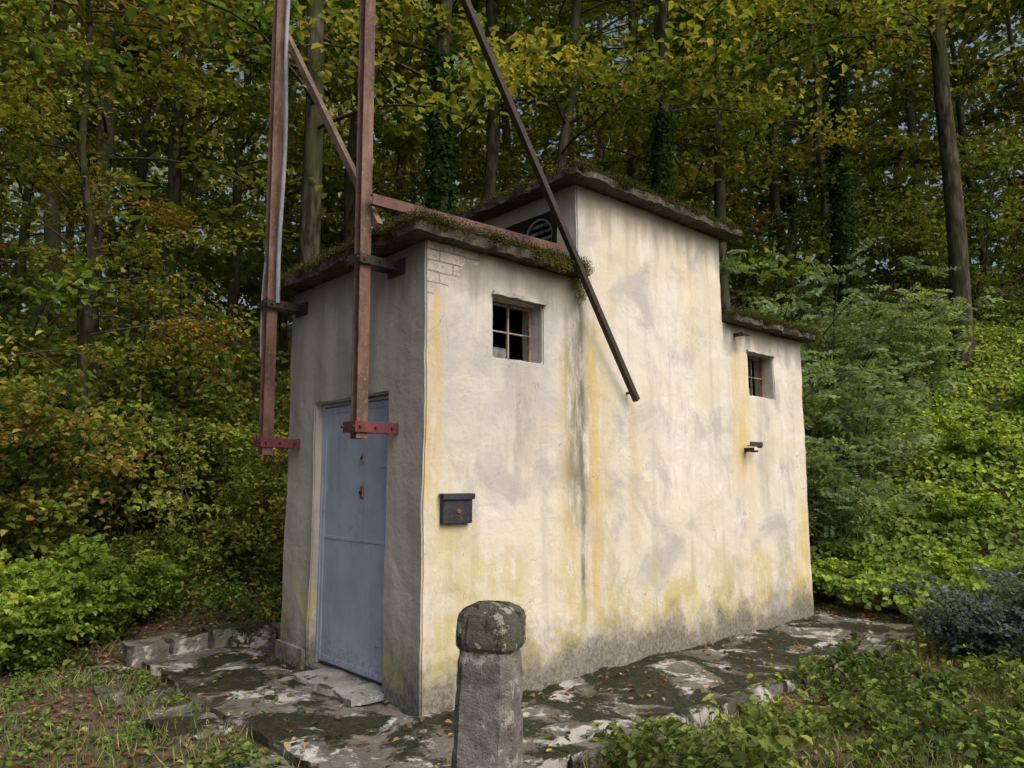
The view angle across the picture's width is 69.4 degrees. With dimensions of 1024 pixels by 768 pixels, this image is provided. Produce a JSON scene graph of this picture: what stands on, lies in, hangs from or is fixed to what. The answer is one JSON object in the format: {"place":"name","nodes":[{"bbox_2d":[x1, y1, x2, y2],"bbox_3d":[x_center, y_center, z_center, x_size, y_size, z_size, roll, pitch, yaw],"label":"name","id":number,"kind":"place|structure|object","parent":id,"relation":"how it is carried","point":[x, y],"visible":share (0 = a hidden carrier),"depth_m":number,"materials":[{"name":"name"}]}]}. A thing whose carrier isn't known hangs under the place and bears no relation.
{"place":"outdoors","nodes":[
{"label":"outdoors","id":0,"kind":"place"},
{"bbox_2d":[0,632,1022,767],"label":"grass","id":1,"kind":"structure","parent":0,"point":[821,762],"depth_m":4.75,"materials":[{"name":"green plant"}]},
{"bbox_2d":[0,273,1023,767],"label":"forest ground","id":2,"kind":"structure","parent":0,"point":[162,753],"depth_m":6.55,"materials":[{"name":"green plant"}]},
{"bbox_2d":[0,533,216,673],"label":"bramble thicket","id":3,"kind":"object","parent":2,"relation":"on","point":[57,599],"visible":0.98,"depth_m":7.29,"materials":[{"name":"green plant"}]},
{"bbox_2d":[0,0,224,406],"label":"beech tree","id":4,"kind":"object","parent":2,"relation":"on","point":[52,239],"visible":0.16,"depth_m":15.65,"materials":[{"name":"green plant"}]},
{"bbox_2d":[0,0,247,478],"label":"hornbeam tree","id":5,"kind":"object","parent":2,"relation":"on","point":[5,118],"visible":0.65,"depth_m":10.36,"materials":[{"name":"green plant"}]},
{"bbox_2d":[0,465,285,673],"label":"forest undergrowth","id":6,"kind":"object","parent":2,"relation":"on","point":[224,595],"visible":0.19,"depth_m":9.91,"materials":[{"name":"green plant"}]},
{"bbox_2d":[0,0,285,559],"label":"hornbeam tree","id":7,"kind":"object","parent":2,"relation":"on","point":[83,165],"visible":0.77,"depth_m":10.78,"materials":[{"name":"green plant"}]},
{"bbox_2d":[0,245,291,586],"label":"hazel thicket","id":8,"kind":"object","parent":2,"relation":"on","point":[34,511],"visible":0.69,"depth_m":10.70,"materials":[{"name":"green plant"}]},
{"bbox_2d":[0,0,341,544],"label":"beech tree","id":9,"kind":"object","parent":2,"relation":"on","point":[101,65],"visible":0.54,"depth_m":13.14,"materials":[{"name":"green plant"}]},
{"bbox_2d":[0,0,461,523],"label":"beech tree","id":10,"kind":"object","parent":2,"relation":"on","point":[174,186],"visible":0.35,"depth_m":16.82,"materials":[{"name":"green plant"}]},
{"bbox_2d":[40,0,422,494],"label":"beech tree","id":11,"kind":"object","parent":2,"relation":"on","point":[233,287],"visible":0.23,"depth_m":19.06,"materials":[{"name":"green plant"}]},
{"bbox_2d":[0,0,532,273],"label":"beech tree","id":12,"kind":"object","parent":2,"relation":"on","point":[310,219],"visible":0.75,"depth_m":11.60,"materials":[{"name":"green plant"}]},
{"bbox_2d":[275,639,304,669],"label":"plinth","id":13,"kind":"structure","parent":2,"relation":"on","point":[290,654],"depth_m":6.49,"materials":[{"name":"paint"}]},
{"bbox_2d":[109,0,678,215],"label":"beech tree","id":14,"kind":"object","parent":2,"relation":"on","point":[441,197],"visible":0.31,"depth_m":13.81,"materials":[{"name":"green plant"}]},
{"bbox_2d":[0,621,887,767],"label":"path weeds","id":15,"kind":"object","parent":2,"relation":"on","point":[226,750],"visible":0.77,"depth_m":4.94,"materials":[{"name":"green plant"}]},
{"bbox_2d":[451,601,524,767],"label":"concrete bollard","id":16,"kind":"object","parent":2,"relation":"on","point":[488,713],"visible":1,"depth_m":2.41,"materials":[{"name":"grey concrete"}]},
{"bbox_2d":[58,613,924,767],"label":"concrete apron","id":17,"kind":"object","parent":2,"relation":"on","point":[382,719],"visible":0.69,"depth_m":5.53,"materials":[{"name":"grey concrete"}]},
{"bbox_2d":[140,645,417,754],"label":"stone paving","id":18,"kind":"structure","parent":17,"relation":"in","point":[246,675],"depth_m":5.46,"materials":[{"name":"grey stone"}]},
{"bbox_2d":[293,667,383,708],"bbox_3d":[-1.331,2.332,5.721,0.377,0.062,0.996,7,-10,-41],"label":"door threshold","id":19,"kind":"object","parent":17,"relation":"on","point":[349,690],"depth_m":5.63,"materials":[{"name":"grey stone"}]},
{"bbox_2d":[0,0,1023,508],"bbox_3d":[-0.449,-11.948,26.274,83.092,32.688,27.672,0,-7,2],"label":"background forest","id":20,"kind":"object","parent":2,"relation":"on","point":[904,90],"visible":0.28,"depth_m":22.39,"materials":[{"name":"green plant"}]},
{"bbox_2d":[0,509,1023,767],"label":"fallen leaves","id":21,"kind":"object","parent":2,"relation":"on","point":[288,745],"visible":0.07,"depth_m":5.54,"materials":[{"name":"brown plant"}]},
{"bbox_2d":[291,0,737,200],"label":"beech tree","id":22,"kind":"object","parent":2,"relation":"on","point":[489,177],"visible":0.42,"depth_m":15.98,"materials":[{"name":"green plant"}]},
{"bbox_2d":[280,185,812,717],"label":"walls","id":23,"kind":"structure","parent":2,"relation":"on","point":[612,523],"depth_m":6.53,"materials":[{"name":"paint"}]},
{"bbox_2d":[315,405,327,661],"bbox_3d":[-1.664,1.292,6.516,0.065,2.215,0.027,7,-10,-41],"label":"door frame","id":24,"kind":"object","parent":23,"relation":"attached to","point":[319,550],"visible":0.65,"depth_m":6.48,"materials":[{"name":"blue paint"}]},
{"bbox_2d":[321,400,387,682],"bbox_3d":[-1.286,1.240,6.089,0.025,2.160,1.110,7,-10,-41],"label":"door leaf","id":25,"kind":"object","parent":23,"relation":"attached to","point":[352,624],"visible":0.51,"depth_m":6.06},
{"bbox_2d":[317,409,327,658],"bbox_3d":[-1.655,1.289,6.473,0.009,2.150,0.039,7,-10,-41],"label":"leaf edge","id":26,"kind":"object","parent":25,"relation":"attached to","point":[322,535],"visible":1,"depth_m":6.46,"materials":[{"name":"blue paint"}]},
{"bbox_2d":[320,653,382,682],"bbox_3d":[-1.298,2.279,5.943,0.007,0.050,1.028,7,-10,-41],"label":"leaf rail","id":27,"kind":"object","parent":25,"relation":"attached to","point":[356,669],"visible":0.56,"depth_m":5.91,"materials":[{"name":"metal"}]},
{"bbox_2d":[324,535,384,544],"bbox_3d":[-1.297,1.280,6.073,0.006,0.025,1.028,7,-10,-41],"label":"leaf seam","id":28,"kind":"object","parent":25,"relation":"attached to","point":[356,540],"visible":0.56,"depth_m":6.05,"materials":[{"name":"blue paint"}]},
{"bbox_2d":[360,486,363,498],"bbox_3d":[-1.226,0.885,6.039,0.013,0.100,0.040,7,-10,-41],"label":"lock plate","id":29,"kind":"object","parent":25,"relation":"attached to","point":[362,490],"visible":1,"depth_m":6.03,"materials":[{"name":"metal"}]},
{"bbox_2d":[375,641,382,648],"bbox_3d":[-1.004,1.992,5.636,0.005,0.036,0.160,7,-10,-41],"label":"hinge strap","id":30,"kind":"object","parent":25,"relation":"attached to","point":[378,644],"visible":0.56,"depth_m":5.65,"materials":[{"name":"blue metal"}]},
{"bbox_2d":[379,462,385,466],"bbox_3d":[-1.004,0.634,5.813,0.005,0.036,0.160,7,-10,-41],"label":"hinge strap","id":31,"kind":"object","parent":25,"relation":"attached to","point":[382,464],"visible":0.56,"depth_m":5.83,"materials":[{"name":"metal"}]},
{"bbox_2d":[325,395,387,413],"bbox_3d":[-1.282,0.180,6.229,0.065,0.087,1.120,7,-10,-41],"label":"door frame","id":32,"kind":"structure","parent":23,"relation":"attached to","point":[347,408],"depth_m":6.30,"materials":[{"name":"blue paint"}]},
{"bbox_2d":[280,220,589,296],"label":"front roof slab","id":33,"kind":"structure","parent":23,"relation":"on","point":[406,235],"depth_m":5.86,"materials":[{"name":"concrete"}]},
{"bbox_2d":[251,0,639,455],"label":"steel pole frame","id":34,"kind":"object","parent":23,"relation":"attached to","point":[362,261],"visible":0.98,"depth_m":6.15,"materials":[{"name":"red paint"}]},
{"bbox_2d":[439,493,474,523],"bbox_3d":[-0.402,0.910,5.411,0.296,0.218,0.060,7,-10,-41],"label":"wall mailbox","id":35,"kind":"object","parent":23,"relation":"attached to","point":[455,508],"depth_m":5.38,"materials":[{"name":"paint"}]},
{"bbox_2d":[493,357,525,361],"bbox_3d":[-0.043,-0.195,6.117,0.485,0.022,0.030,7,-10,-41],"label":"frame bottom","id":36,"kind":"object","parent":23,"relation":"on","point":[509,359],"visible":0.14,"depth_m":6.11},
{"bbox_2d":[492,347,505,358],"bbox_3d":[-0.135,-0.257,6.034,0.227,0.086,0.003,7,-10,-41],"label":"glass pane","id":37,"kind":"object","parent":36,"relation":"on","point":[499,352],"visible":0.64,"depth_m":6.06,"materials":[{"name":"grey glass"}]},
{"bbox_2d":[506,307,508,358],"bbox_3d":[-0.038,-0.422,6.142,0.016,0.435,0.024,7,-10,-41],"label":"mullion","id":38,"kind":"object","parent":36,"relation":"on","point":[507,331],"visible":1,"depth_m":6.13},
{"bbox_2d":[491,329,528,337],"bbox_3d":[-0.038,-0.422,6.142,0.485,0.013,0.014,7,-10,-41],"label":"glazing bar","id":39,"kind":"object","parent":38,"relation":"attached to","point":[509,333],"visible":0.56,"depth_m":6.17,"materials":[{"name":"brown metal"}]},
{"bbox_2d":[492,302,528,311],"bbox_3d":[-0.043,-0.649,6.176,0.485,0.022,0.030,7,-10,-41],"label":"window frame","id":40,"kind":"structure","parent":23,"relation":"attached to","point":[510,306],"depth_m":6.19,"materials":[{"name":"brown metal"}]},
{"bbox_2d":[492,289,547,305],"bbox_3d":[0.072,-0.705,6.068,0.596,0.041,0.044,7,-10,-41],"label":"window hood","id":41,"kind":"object","parent":23,"relation":"attached to","point":[518,297],"depth_m":6.05,"materials":[{"name":"paint"}]},
{"bbox_2d":[527,309,530,362],"bbox_3d":[0.147,-0.400,6.315,0.022,0.480,0.030,7,-10,-41],"label":"frame","id":42,"kind":"object","parent":23,"relation":"attached to","point":[529,335],"visible":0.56,"depth_m":6.31,"materials":[{"name":"brown metal"}]},
{"bbox_2d":[526,218,551,241],"bbox_3d":[0.259,-1.383,7.051,0.023,0.396,0.395,7,-10,-41],"label":"arch rim","id":43,"kind":"object","parent":23,"relation":"attached to","point":[534,223],"visible":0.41,"depth_m":7.08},
{"bbox_2d":[529,228,550,237],"bbox_3d":[0.289,-1.445,7.086,0.040,0.032,0.353,7,-10,-41],"label":"arch louvre","id":44,"kind":"object","parent":43,"relation":"in","point":[542,233],"visible":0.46,"depth_m":7.08,"materials":[{"name":"grey metal"}]},
{"bbox_2d":[532,222,549,230],"bbox_3d":[0.289,-1.515,7.095,0.040,0.032,0.257,7,-10,-41],"label":"arch louvre","id":45,"kind":"object","parent":43,"relation":"in","point":[540,226],"visible":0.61,"depth_m":7.09,"materials":[{"name":"grey metal"}]},
{"bbox_2d":[540,234,551,240],"bbox_3d":[0.289,-1.376,7.077,0.040,0.032,0.380,7,-10,-41],"label":"arch louvre","id":46,"kind":"object","parent":43,"relation":"in","point":[547,238],"visible":0.24,"depth_m":7.01,"materials":[{"name":"grey metal"}]},
{"bbox_2d":[280,156,827,347],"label":"moss cushions","id":47,"kind":"object","parent":23,"relation":"on","point":[537,251],"visible":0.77,"depth_m":6.46,"materials":[{"name":"green plant"}]},
{"bbox_2d":[461,166,742,242],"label":"tower roof slab","id":48,"kind":"structure","parent":23,"relation":"on","point":[593,180],"depth_m":7.17,"materials":[{"name":"grey concrete"}]},
{"bbox_2d":[459,164,713,219],"bbox_3d":[0.705,-1.693,8.255,2.560,0.095,2.475,7,-10,-41],"label":"tower roof crust","id":49,"kind":"object","parent":48,"relation":"on","point":[579,168],"visible":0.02,"depth_m":6.92},
{"bbox_2d":[733,332,762,452],"bbox_3d":[2.608,0.093,8.159,0.380,1.322,0.170,7,-10,-41],"label":"wall bracket","id":50,"kind":"object","parent":23,"relation":"attached to","point":[754,444],"depth_m":8.12,"materials":[{"name":"metal"}]},
{"bbox_2d":[747,357,760,360],"bbox_3d":[2.787,-0.303,8.682,0.485,0.022,0.030,7,-10,-41],"label":"window frame","id":51,"kind":"structure","parent":23,"relation":"attached to","point":[755,359],"depth_m":8.73,"materials":[{"name":"brown metal"}]},
{"bbox_2d":[759,359,763,397],"bbox_3d":[2.976,-0.054,8.820,0.022,0.480,0.030,7,-10,-41],"label":"frame","id":52,"kind":"object","parent":23,"relation":"attached to","point":[761,377],"visible":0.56,"depth_m":8.81,"materials":[{"name":"brown metal"}]},
{"bbox_2d":[746,349,776,356],"bbox_3d":[2.893,-0.357,8.570,0.610,0.031,0.041,7,-10,-41],"label":"window hood","id":53,"kind":"object","parent":23,"relation":"attached to","point":[761,353],"depth_m":8.54,"materials":[{"name":"paint"}]},
{"bbox_2d":[722,314,818,342],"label":"roof slab","id":54,"kind":"structure","parent":23,"relation":"on","point":[747,322],"depth_m":8.55,"materials":[{"name":"concrete"}]},
{"bbox_2d":[474,0,835,241],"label":"beech tree","id":55,"kind":"object","parent":2,"relation":"on","point":[661,178],"visible":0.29,"depth_m":14.44,"materials":[{"name":"green plant"}]},
{"bbox_2d":[443,0,875,200],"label":"beech tree","id":56,"kind":"object","parent":2,"relation":"on","point":[535,62],"visible":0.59,"depth_m":12.24,"materials":[{"name":"green plant"}]},
{"bbox_2d":[452,0,873,210],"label":"beech tree","id":57,"kind":"object","parent":2,"relation":"on","point":[544,143],"visible":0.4,"depth_m":16.82,"materials":[{"name":"green plant"}]},
{"bbox_2d":[600,0,1010,314],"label":"beech tree","id":58,"kind":"object","parent":2,"relation":"on","point":[719,201],"visible":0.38,"depth_m":16.46,"materials":[{"name":"green plant"}]},
{"bbox_2d":[589,608,1023,767],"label":"verge plants","id":59,"kind":"object","parent":2,"relation":"on","point":[739,751],"visible":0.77,"depth_m":4.67,"materials":[{"name":"green plant"}]},
{"bbox_2d":[701,0,978,376],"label":"beech tree","id":60,"kind":"object","parent":2,"relation":"on","point":[958,255],"visible":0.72,"depth_m":15.61,"materials":[{"name":"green plant"}]},
{"bbox_2d":[670,0,1023,346],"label":"beech tree","id":61,"kind":"object","parent":2,"relation":"on","point":[840,226],"visible":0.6,"depth_m":17.60,"materials":[{"name":"green plant"}]},
{"bbox_2d":[699,126,1023,326],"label":"hillside thicket","id":62,"kind":"object","parent":2,"relation":"on","point":[934,237],"visible":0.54,"depth_m":18.69,"materials":[{"name":"green plant"}]},
{"bbox_2d":[720,237,1009,569],"bbox_3d":[4.285,0.299,12.856,9.119,5.489,6.699,7,-10,-41],"label":"elder thicket","id":63,"kind":"object","parent":2,"relation":"on","point":[841,399],"visible":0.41,"depth_m":12.02,"materials":[{"name":"green plant"}]},
{"bbox_2d":[731,275,1023,619],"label":"hillside groundcover","id":64,"kind":"object","parent":2,"relation":"on","point":[868,584],"visible":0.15,"depth_m":11.30,"materials":[{"name":"green plant"}]},
{"bbox_2d":[811,372,1023,607],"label":"hillside bramble","id":65,"kind":"object","parent":2,"relation":"on","point":[950,507],"visible":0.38,"depth_m":10.57,"materials":[{"name":"green plant"}]},
{"bbox_2d":[883,559,1023,661],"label":"wormwood plant","id":66,"kind":"object","parent":2,"relation":"on","point":[1007,615],"visible":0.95,"depth_m":6.69,"materials":[{"name":"green plant"}]},
{"bbox_2d":[0,0,1023,328],"label":"sky","id":67,"kind":"structure","parent":0,"point":[902,127],"materials":[{"name":"white"}]},
{"bbox_3d":[2.787,0.151,8.623,0.485,0.022,0.030,7,-10,-41],"label":"frame bottom","id":68,"kind":"object","parent":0,"visible":0},
{"bbox_2d":[749,359,752,395],"bbox_3d":[2.791,-0.077,8.648,0.016,0.435,0.024,7,-10,-41],"label":"mullion","id":69,"kind":"object","parent":68,"relation":"on","point":[750,371],"visible":0.99,"depth_m":8.64}
]}

